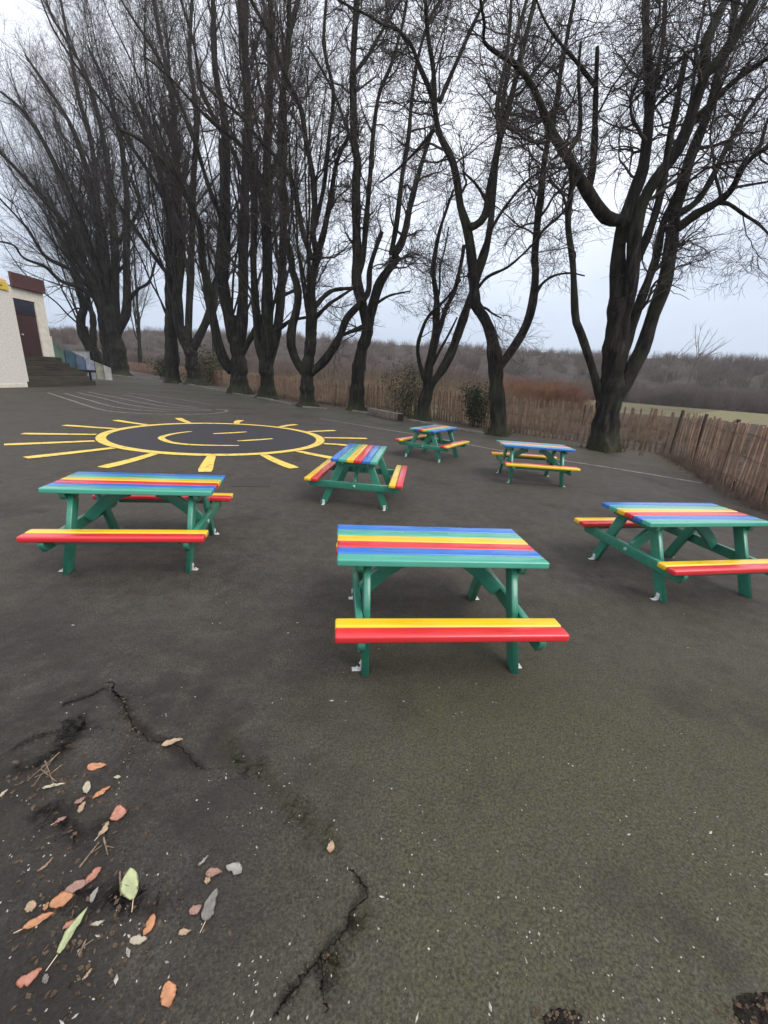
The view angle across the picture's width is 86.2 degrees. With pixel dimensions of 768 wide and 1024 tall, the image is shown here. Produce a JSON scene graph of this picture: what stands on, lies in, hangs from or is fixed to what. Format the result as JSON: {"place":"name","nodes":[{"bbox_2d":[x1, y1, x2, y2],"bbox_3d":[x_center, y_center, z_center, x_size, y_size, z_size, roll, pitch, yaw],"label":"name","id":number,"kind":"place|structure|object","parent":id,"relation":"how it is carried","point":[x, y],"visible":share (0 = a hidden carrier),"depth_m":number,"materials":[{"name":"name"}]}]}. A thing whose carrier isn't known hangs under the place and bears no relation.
{"place":"outdoors","nodes":[
{"label":"outdoors","id":0,"kind":"place"},
{"bbox_2d":[0,373,767,1023],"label":"tarmac yard","id":1,"kind":"structure","parent":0,"point":[670,697],"depth_m":1.79,"materials":[{"name":"grey asphalt"}]},
{"bbox_2d":[0,271,54,387],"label":"school building","id":2,"kind":"structure","parent":1,"relation":"on","point":[24,328],"depth_m":19.36,"materials":[{"name":"white paint"}]},
{"bbox_2d":[0,281,8,290],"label":"wall sign","id":3,"kind":"object","parent":2,"relation":"attached to","point":[3,285],"visible":1,"depth_m":17.61,"materials":[{"name":"yellow paint"}]},
{"bbox_2d":[13,298,35,314],"bbox_3d":[-17.436,-9.923,19.841,0.070,0.570,1.200,4,18,0],"label":"transom window","id":4,"kind":"structure","parent":2,"relation":"in","point":[21,306],"depth_m":19.83,"materials":[{"name":"black glass"}]},
{"bbox_2d":[16,313,42,355],"bbox_3d":[-17.490,-8.717,20.237,0.130,1.870,1.200,4,18,0],"label":"door","id":5,"kind":"structure","parent":2,"relation":"in","point":[27,324],"depth_m":20.23,"materials":[{"name":"red paint"}]},
{"bbox_2d":[15,967,41,987],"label":"fallen leaf","id":6,"kind":"object","parent":1,"relation":"on","point":[26,980],"visible":1,"depth_m":1.06,"materials":[{"name":"plant"}]},
{"bbox_2d":[24,900,36,912],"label":"fallen leaf","id":7,"kind":"object","parent":1,"relation":"on","point":[31,905],"visible":1,"depth_m":1.20,"materials":[{"name":"beige plant"}]},
{"bbox_2d":[27,752,61,786],"bbox_3d":[-1.289,0.996,1.601,0.118,0.019,0.143,4,18,0],"label":"twig pile","id":8,"kind":"object","parent":1,"relation":"on","point":[49,774],"visible":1,"depth_m":1.58,"materials":[{"name":"brown plant"}]},
{"bbox_2d":[37,857,52,870],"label":"fallen leaf","id":9,"kind":"object","parent":1,"relation":"on","point":[44,866],"visible":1,"depth_m":1.29,"materials":[{"name":"pink plant"}]},
{"bbox_2d":[42,973,48,983],"bbox_3d":[-0.876,1.208,1.061,0.020,0.007,0.017,7,18,10],"label":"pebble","id":10,"kind":"object","parent":1,"relation":"on","point":[45,978],"visible":1,"depth_m":1.06,"materials":[{"name":"grey stone"}]},
{"bbox_2d":[24,355,95,386],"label":"entrance steps","id":11,"kind":"structure","parent":1,"relation":"on","point":[42,371],"depth_m":20.88,"materials":[{"name":"concrete"}]},
{"bbox_2d":[52,339,111,379],"bbox_3d":[-17.892,-8.985,24.351,0.190,2.261,5.102,3,18,-3],"label":"painted balustrade","id":12,"kind":"object","parent":11,"relation":"on","point":[67,355],"visible":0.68,"depth_m":24.09,"materials":[{"name":"paint"}]},
{"bbox_2d":[71,350,89,358],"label":"boundary wall","id":13,"kind":"structure","parent":1,"relation":"on","point":[85,354],"depth_m":41.01,"materials":[{"name":"paint"}]},
{"bbox_2d":[78,939,93,955],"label":"dry twig","id":14,"kind":"object","parent":1,"relation":"on","point":[81,949],"visible":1,"depth_m":1.13,"materials":[{"name":"brown wood"}]},
{"bbox_2d":[78,370,95,380],"bbox_3d":[-17.493,-7.893,23.970,0.400,0.800,1.500,4,18,0],"label":"bench","id":15,"kind":"object","parent":1,"relation":"on","point":[90,371],"visible":0.35,"depth_m":24.20,"materials":[{"name":"grey wood"}]},
{"bbox_2d":[82,968,91,979],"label":"fallen leaf","id":16,"kind":"object","parent":1,"relation":"on","point":[87,974],"visible":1,"depth_m":1.07,"materials":[{"name":"brown plant"}]},
{"bbox_2d":[78,842,101,867],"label":"dry twig","id":17,"kind":"object","parent":1,"relation":"on","point":[84,860],"visible":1,"depth_m":1.33,"materials":[{"name":"brown wood"}]},
{"bbox_2d":[87,762,105,770],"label":"fallen leaf","id":18,"kind":"object","parent":1,"relation":"on","point":[92,766],"visible":1,"depth_m":1.62,"materials":[{"name":"orange plant"}]},
{"bbox_2d":[92,786,109,798],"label":"fallen leaf","id":19,"kind":"object","parent":1,"relation":"on","point":[100,792],"visible":1,"depth_m":1.52,"materials":[{"name":"orange plant"}]},
{"bbox_2d":[103,836,113,854],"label":"dry twig","id":20,"kind":"object","parent":1,"relation":"on","point":[106,846],"visible":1,"depth_m":1.36,"materials":[{"name":"brown wood"}]},
{"bbox_2d":[16,471,232,574],"bbox_3d":[-1.988,0.038,3.421,1.194,0.612,1.172,1,18,-10],"label":"picnic table","id":21,"kind":"object","parent":1,"relation":"on","point":[185,493],"visible":1,"depth_m":3.15,"materials":[{"name":"multicoloured wood"}]},
{"bbox_2d":[49,392,227,413],"bbox_3d":[-9.656,-4.378,16.184,9.648,0.004,4.442,19,23,38],"label":"track marking","id":22,"kind":"object","parent":1,"relation":"on","point":[127,404],"visible":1,"depth_m":15.13,"materials":[{"name":"white paint"}]},
{"bbox_2d":[160,980,177,1007],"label":"fallen leaf","id":23,"kind":"object","parent":1,"relation":"on","point":[168,993],"visible":1,"depth_m":1.05,"materials":[{"name":"orange plant"}]},
{"bbox_2d":[178,927,190,935],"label":"fallen leaf","id":24,"kind":"object","parent":1,"relation":"on","point":[183,931],"visible":1,"depth_m":1.17,"materials":[{"name":"plant"}]},
{"bbox_2d":[4,418,366,471],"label":"painted sun","id":25,"kind":"object","parent":1,"relation":"on","point":[211,441],"visible":1,"depth_m":8.72,"materials":[{"name":"yellow paint"}]},
{"bbox_2d":[18,681,368,1015],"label":"pavement cracks","id":26,"kind":"object","parent":1,"relation":"on","point":[319,957],"visible":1,"depth_m":1.26,"materials":[{"name":"black asphalt"}]},
{"bbox_2d":[189,904,201,915],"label":"fallen leaf","id":27,"kind":"object","parent":1,"relation":"on","point":[194,910],"visible":1,"depth_m":1.22,"materials":[{"name":"pink plant"}]},
{"bbox_2d":[198,855,208,865],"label":"fallen leaf","id":28,"kind":"object","parent":1,"relation":"on","point":[202,861],"visible":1,"depth_m":1.34,"materials":[{"name":"grey plant"}]},
{"bbox_2d":[204,872,210,883],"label":"fallen leaf","id":29,"kind":"object","parent":1,"relation":"on","point":[207,880],"visible":1,"depth_m":1.29,"materials":[{"name":"beige plant"}]},
{"bbox_2d":[200,887,217,931],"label":"fallen leaf","id":30,"kind":"object","parent":1,"relation":"on","point":[207,911],"visible":1,"depth_m":1.23,"materials":[{"name":"grey plant"}]},
{"bbox_2d":[205,867,221,876],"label":"fallen leaf","id":31,"kind":"object","parent":1,"relation":"on","point":[213,872],"visible":1,"depth_m":1.31,"materials":[{"name":"pink plant"}]},
{"bbox_2d":[226,861,241,874],"bbox_3d":[-0.480,1.149,1.321,0.043,0.010,0.048,-12,24,-40],"label":"pebble","id":32,"kind":"object","parent":1,"relation":"on","point":[235,868],"visible":1,"depth_m":1.32,"materials":[{"name":"grey stone"}]},
{"bbox_2d":[112,374,483,434],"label":"kerb","id":33,"kind":"structure","parent":1,"relation":"on","point":[459,429],"depth_m":18.39,"materials":[{"name":"concrete"}]},
{"bbox_2d":[327,840,334,851],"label":"fallen leaf","id":34,"kind":"object","parent":1,"relation":"on","point":[330,847],"visible":1,"depth_m":1.40,"materials":[{"name":"beige plant"}]},
{"bbox_2d":[304,443,407,510],"bbox_3d":[-0.307,-0.491,5.387,1.172,0.612,1.194,5,18,5],"label":"picnic table","id":35,"kind":"object","parent":1,"relation":"on","point":[357,459],"visible":1,"depth_m":4.99,"materials":[{"name":"multicoloured wood"}]},
{"bbox_2d":[0,665,767,1023],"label":"leaf litter","id":36,"kind":"object","parent":1,"relation":"on","point":[112,933],"visible":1,"depth_m":1.15,"materials":[{"name":"brown plant"}]},
{"bbox_2d":[42,783,63,788],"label":"fallen leaf","id":37,"kind":"object","parent":36,"relation":"on","point":[51,785],"visible":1,"depth_m":1.54,"materials":[{"name":"grey plant"}]},
{"bbox_2d":[62,920,74,929],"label":"fallen leaf","id":38,"kind":"object","parent":36,"relation":"on","point":[67,924],"visible":1,"depth_m":1.17,"materials":[{"name":"plant"}]},
{"bbox_2d":[74,796,84,803],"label":"fallen leaf","id":39,"kind":"object","parent":36,"relation":"on","point":[80,800],"visible":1,"depth_m":1.49,"materials":[{"name":"pink plant"}]},
{"bbox_2d":[0,590,767,1023],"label":"grit","id":40,"kind":"object","parent":1,"relation":"on","point":[128,950],"visible":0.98,"depth_m":1.17,"materials":[{"name":"grey stone"}]},
{"bbox_2d":[367,408,403,420],"bbox_3d":[0.016,-3.939,16.487,0.280,0.270,2.373,-7,21,-31],"label":"timber sleeper","id":41,"kind":"object","parent":1,"relation":"on","point":[395,416],"visible":1,"depth_m":16.16,"materials":[{"name":"grey wood"}]},
{"bbox_2d":[395,425,469,462],"bbox_3d":[1.037,-1.474,8.661,1.172,0.612,1.194,14,21,29],"label":"picnic table","id":42,"kind":"object","parent":1,"relation":"on","point":[430,431],"visible":1,"depth_m":8.40,"materials":[{"name":"multicoloured wood"}]},
{"bbox_2d":[335,524,569,676],"bbox_3d":[0.295,0.472,2.584,1.194,0.612,1.172,2,18,-7],"label":"picnic table","id":43,"kind":"object","parent":1,"relation":"on","point":[388,551],"visible":1,"depth_m":2.29,"materials":[{"name":"multicoloured wood"}]},
{"bbox_2d":[320,418,700,482],"bbox_3d":[1.885,-1.917,11.155,11.027,0.001,0.348,18,23,37],"label":"court line","id":44,"kind":"object","parent":1,"relation":"on","point":[557,459],"visible":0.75,"depth_m":9.24,"materials":[{"name":"white paint"}]},
{"bbox_2d":[490,440,580,486],"bbox_3d":[2.572,-0.867,7.140,1.194,0.612,1.172,4,18,1],"label":"picnic table","id":45,"kind":"object","parent":1,"relation":"on","point":[553,464],"visible":1,"depth_m":6.89,"materials":[{"name":"multicoloured wood"}]},
{"bbox_2d":[542,1008,582,1023],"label":"broken tarmac","id":46,"kind":"structure","parent":1,"relation":"on","point":[561,1019],"depth_m":1.06,"materials":[{"name":"black asphalt"}]},
{"bbox_2d":[574,502,767,602],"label":"picnic table","id":47,"kind":"object","parent":1,"relation":"on","point":[654,519],"visible":1,"depth_m":3.45,"materials":[{"name":"multicoloured wood"}]},
{"bbox_2d":[733,992,767,1023],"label":"broken tarmac","id":48,"kind":"structure","parent":1,"relation":"on","point":[749,1001],"depth_m":1.10,"materials":[{"name":"black asphalt"}]},
{"bbox_2d":[0,0,767,361],"label":"sky","id":49,"kind":"structure","parent":0,"point":[740,318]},
{"bbox_2d":[49,331,767,410],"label":"hill","id":50,"kind":"structure","parent":0,"point":[157,350],"depth_m":117.53,"materials":[{"name":"brown plant"}]},
{"bbox_2d":[49,324,767,413],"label":"distant wood","id":51,"kind":"object","parent":50,"relation":"on","point":[694,396],"visible":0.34,"depth_m":110.01,"materials":[{"name":"brown plant"}]},
{"bbox_2d":[664,341,694,383],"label":"bare tree","id":52,"kind":"object","parent":50,"relation":"on","point":[673,359],"visible":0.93,"depth_m":98.42,"materials":[{"name":"plant"}]},
{"bbox_2d":[681,322,732,387],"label":"bare tree","id":53,"kind":"object","parent":50,"relation":"on","point":[702,352],"visible":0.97,"depth_m":90.11,"materials":[{"name":"brown plant"}]},
{"bbox_2d":[133,368,718,456],"bbox_3d":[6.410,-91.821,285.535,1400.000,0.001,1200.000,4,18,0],"label":"ground","id":54,"kind":"structure","parent":0,"point":[667,412],"depth_m":43.46,"materials":[{"name":"green plant"}]},
{"bbox_2d":[116,188,162,371],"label":"bare tree","id":55,"kind":"object","parent":54,"relation":"on","point":[135,312],"visible":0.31,"depth_m":54.20,"materials":[{"name":"brown plant"}]},
{"bbox_2d":[150,161,249,362],"bbox_3d":[-17.692,-24.070,41.792,9.768,20.532,15.065,4,18,0],"label":"bare tree","id":56,"kind":"object","parent":54,"relation":"on","point":[211,277],"visible":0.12,"depth_m":39.79,"materials":[{"name":"brown plant"}]},
{"bbox_2d":[248,352,539,399],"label":"thicket","id":57,"kind":"object","parent":54,"relation":"on","point":[325,376],"visible":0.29,"depth_m":46.85,"materials":[{"name":"plant"}]},
{"bbox_2d":[152,369,767,476],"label":"undergrowth","id":58,"kind":"object","parent":54,"relation":"on","point":[376,381],"visible":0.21,"depth_m":21.45,"materials":[{"name":"brown plant"}]},
{"bbox_2d":[479,374,595,409],"bbox_3d":[13.625,-10.640,38.613,10.139,4.361,15.825,4,18,0],"label":"bracken","id":59,"kind":"object","parent":54,"relation":"on","point":[544,390],"visible":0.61,"depth_m":33.34,"materials":[{"name":"brown plant"}]},
{"bbox_2d":[129,371,766,509],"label":"soil verge","id":60,"kind":"structure","parent":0,"point":[651,456],"depth_m":12.96,"materials":[{"name":"brown soil"}]},
{"bbox_2d":[0,86,119,369],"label":"bare tree","id":61,"kind":"object","parent":60,"relation":"on","point":[88,340],"visible":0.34,"depth_m":42.47,"materials":[{"name":"brown plant"}]},
{"bbox_2d":[0,0,122,370],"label":"bare tree","id":62,"kind":"object","parent":60,"relation":"on","point":[103,336],"visible":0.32,"depth_m":35.75,"materials":[{"name":"brown plant"}]},
{"bbox_2d":[0,0,164,375],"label":"bare tree","id":63,"kind":"object","parent":60,"relation":"on","point":[103,285],"visible":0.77,"depth_m":34.97,"materials":[{"name":"brown plant"}]},
{"bbox_2d":[25,0,264,383],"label":"bare tree","id":64,"kind":"object","parent":60,"relation":"on","point":[171,358],"visible":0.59,"depth_m":26.92,"materials":[{"name":"brown plant"}]},
{"bbox_2d":[52,0,260,385],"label":"bare tree","id":65,"kind":"object","parent":60,"relation":"on","point":[184,334],"visible":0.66,"depth_m":27.20,"materials":[{"name":"brown plant"}]},
{"bbox_2d":[142,355,186,379],"bbox_3d":[-19.631,-13.115,37.150,3.754,2.263,3.378,13,20,25],"label":"evergreen shrub","id":66,"kind":"object","parent":60,"relation":"on","point":[162,365],"visible":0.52,"depth_m":36.91,"materials":[{"name":"green plant"}]},
{"bbox_2d":[179,341,230,383],"bbox_3d":[-14.022,-11.991,32.873,4.398,3.506,5.872,-6,20,-27],"label":"evergreen shrub","id":67,"kind":"object","parent":60,"relation":"on","point":[211,367],"visible":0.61,"depth_m":32.63,"materials":[{"name":"green plant"}]},
{"bbox_2d":[65,0,374,394],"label":"bare tree","id":68,"kind":"object","parent":60,"relation":"on","point":[236,328],"visible":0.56,"depth_m":21.50,"materials":[{"name":"brown plant"}]},
{"bbox_2d":[127,0,358,399],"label":"bare tree","id":69,"kind":"object","parent":60,"relation":"on","point":[267,331],"visible":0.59,"depth_m":18.82,"materials":[{"name":"brown plant"}]},
{"bbox_2d":[190,0,408,406],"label":"bare tree","id":70,"kind":"object","parent":60,"relation":"on","point":[308,370],"visible":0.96,"depth_m":16.07,"materials":[{"name":"brown plant"}]},
{"bbox_2d":[263,0,471,410],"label":"bare tree","id":71,"kind":"object","parent":60,"relation":"on","point":[356,401],"visible":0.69,"depth_m":15.91,"materials":[{"name":"brown plant"}]},
{"bbox_2d":[128,362,674,451],"bbox_3d":[-15.609,-11.626,35.166,2.451,1.349,69.353,-12,24,-40],"label":"paling fence","id":72,"kind":"object","parent":60,"relation":"on","point":[256,382],"visible":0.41,"depth_m":15.59,"materials":[{"name":"wood"}]},
{"bbox_2d":[374,353,436,415],"bbox_3d":[1.180,-5.432,17.312,3.267,2.769,3.489,4,18,0],"label":"evergreen shrub","id":73,"kind":"object","parent":60,"relation":"on","point":[403,399],"visible":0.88,"depth_m":17.31,"materials":[{"name":"green plant"}]},
{"bbox_2d":[458,379,489,427],"bbox_3d":[3.309,-4.016,15.142,1.669,1.719,1.720,-6,21,-28],"label":"evergreen shrub","id":74,"kind":"object","parent":60,"relation":"on","point":[472,413],"visible":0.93,"depth_m":14.83,"materials":[{"name":"green plant"}]},
{"bbox_2d":[384,0,564,420],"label":"bare tree","id":75,"kind":"object","parent":60,"relation":"on","point":[429,384],"visible":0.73,"depth_m":15.12,"materials":[{"name":"brown plant"}]},
{"bbox_2d":[319,0,656,436],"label":"bare tree","id":76,"kind":"object","parent":60,"relation":"on","point":[497,361],"visible":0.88,"depth_m":11.00,"materials":[{"name":"brown plant"}]},
{"bbox_2d":[252,390,767,513],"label":"dead weeds","id":77,"kind":"object","parent":60,"relation":"on","point":[680,460],"visible":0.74,"depth_m":8.20,"materials":[{"name":"brown plant"}]},
{"bbox_2d":[393,411,649,454],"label":"grass tufts","id":78,"kind":"object","parent":60,"relation":"on","point":[485,428],"visible":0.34,"depth_m":14.17,"materials":[{"name":"brown plant"}]},
{"bbox_2d":[408,0,767,453],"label":"bare tree","id":79,"kind":"object","parent":60,"relation":"on","point":[612,385],"visible":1,"depth_m":9.19,"materials":[{"name":"brown plant"}]},
{"bbox_2d":[669,410,767,506],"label":"paling fence","id":80,"kind":"object","parent":60,"relation":"on","point":[722,459],"visible":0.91,"depth_m":7.93,"materials":[{"name":"wood"}]},
{"bbox_2d":[488,409,767,488],"bbox_3d":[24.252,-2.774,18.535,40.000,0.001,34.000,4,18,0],"label":"fence","id":81,"kind":"object","parent":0,"point":[741,458],"visible":0.22,"depth_m":16.45,"materials":[{"name":"brown wood"}]},
{"bbox_2d":[690,410,767,424],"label":"meadow","id":82,"kind":"structure","parent":0,"point":[752,418],"depth_m":45.10,"materials":[{"name":"green plant"}]},
{"label":"crack dirt","id":83,"kind":"structure","parent":0,"visible":0},
{"bbox_2d":[14,911,52,932],"bbox_3d":[-0.994,1.164,1.163,0.088,0.010,0.026,-9,23,-34],"label":"fallen leaf","id":84,"kind":"object","parent":83,"relation":"on","point":[33,922],"visible":1,"depth_m":1.17,"materials":[{"name":"orange plant"}]},
{"bbox_2d":[42,902,48,910],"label":"fallen leaf","id":85,"kind":"object","parent":83,"relation":"on","point":[45,907],"visible":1,"depth_m":1.20,"materials":[{"name":"orange plant"}]},
{"bbox_2d":[49,891,72,908],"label":"fallen leaf","id":86,"kind":"object","parent":83,"relation":"on","point":[62,898],"visible":1,"depth_m":1.22,"materials":[{"name":"orange plant"}]},
{"bbox_2d":[46,906,87,970],"bbox_3d":[-0.881,1.180,1.139,0.027,0.011,0.136,4,18,4],"label":"fallen leaf","id":87,"kind":"object","parent":83,"relation":"on","point":[69,931],"visible":1,"depth_m":1.15,"materials":[{"name":"green plant"}]},
{"bbox_2d":[65,879,89,892],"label":"fallen leaf","id":88,"kind":"object","parent":83,"relation":"on","point":[75,885],"visible":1,"depth_m":1.25,"materials":[{"name":"pink plant"}]},
{"bbox_2d":[85,867,100,883],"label":"fallen leaf","id":89,"kind":"object","parent":83,"relation":"on","point":[93,874],"visible":1,"depth_m":1.28,"materials":[{"name":"plant"}]},
{"bbox_2d":[90,887,97,902],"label":"fallen leaf","id":90,"kind":"object","parent":83,"relation":"on","point":[93,894],"visible":1,"depth_m":1.23,"materials":[{"name":"grey plant"}]},
{"bbox_2d":[90,920,104,925],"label":"fallen leaf","id":91,"kind":"object","parent":83,"relation":"on","point":[96,923],"visible":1,"depth_m":1.17,"materials":[{"name":"beige plant"}]},
{"bbox_2d":[119,871,128,895],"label":"dry twig","id":92,"kind":"object","parent":83,"relation":"on","point":[120,880],"visible":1,"depth_m":1.27,"materials":[{"name":"brown wood"}]},
{"bbox_2d":[119,867,138,907],"bbox_3d":[-0.776,1.151,1.249,0.054,0.010,0.129,-8,21,-34],"label":"fallen leaf","id":93,"kind":"object","parent":83,"relation":"on","point":[131,880],"visible":1,"depth_m":1.26,"materials":[{"name":"plant"}]},
{"bbox_2d":[129,933,146,944],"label":"fallen leaf","id":94,"kind":"object","parent":83,"relation":"on","point":[138,939],"visible":1,"depth_m":1.14,"materials":[{"name":"beige plant"}]},
{"bbox_2d":[143,913,155,935],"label":"fallen leaf","id":95,"kind":"object","parent":83,"relation":"on","point":[150,922],"visible":1,"depth_m":1.18,"materials":[{"name":"orange plant"}]},
{"label":"crack dirt","id":96,"kind":"structure","parent":0,"visible":0},
{"bbox_2d":[51,816,66,824],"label":"fallen leaf","id":97,"kind":"object","parent":96,"relation":"on","point":[58,820],"visible":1,"depth_m":1.43,"materials":[{"name":"pink plant"}]},
{"bbox_2d":[77,801,85,812],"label":"fallen leaf","id":98,"kind":"object","parent":96,"relation":"on","point":[80,807],"visible":1,"depth_m":1.47,"materials":[{"name":"beige plant"}]},
{"bbox_2d":[82,780,90,793],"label":"fallen leaf","id":99,"kind":"object","parent":96,"relation":"on","point":[86,787],"visible":1,"depth_m":1.54,"materials":[{"name":"grey plant"}]},
{"bbox_2d":[95,821,108,839],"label":"fallen leaf","id":100,"kind":"object","parent":96,"relation":"on","point":[104,829],"visible":1,"depth_m":1.41,"materials":[{"name":"beige plant"}]},
{"bbox_2d":[109,805,126,819],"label":"fallen leaf","id":101,"kind":"object","parent":96,"relation":"on","point":[119,812],"visible":1,"depth_m":1.46,"materials":[{"name":"pink plant"}]},
{"label":"crack dirt","id":102,"kind":"structure","parent":0,"visible":0},
{"bbox_2d":[161,738,182,745],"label":"fallen leaf","id":103,"kind":"object","parent":102,"relation":"on","point":[169,742],"visible":1,"depth_m":1.75,"materials":[{"name":"beige plant"}]}
]}

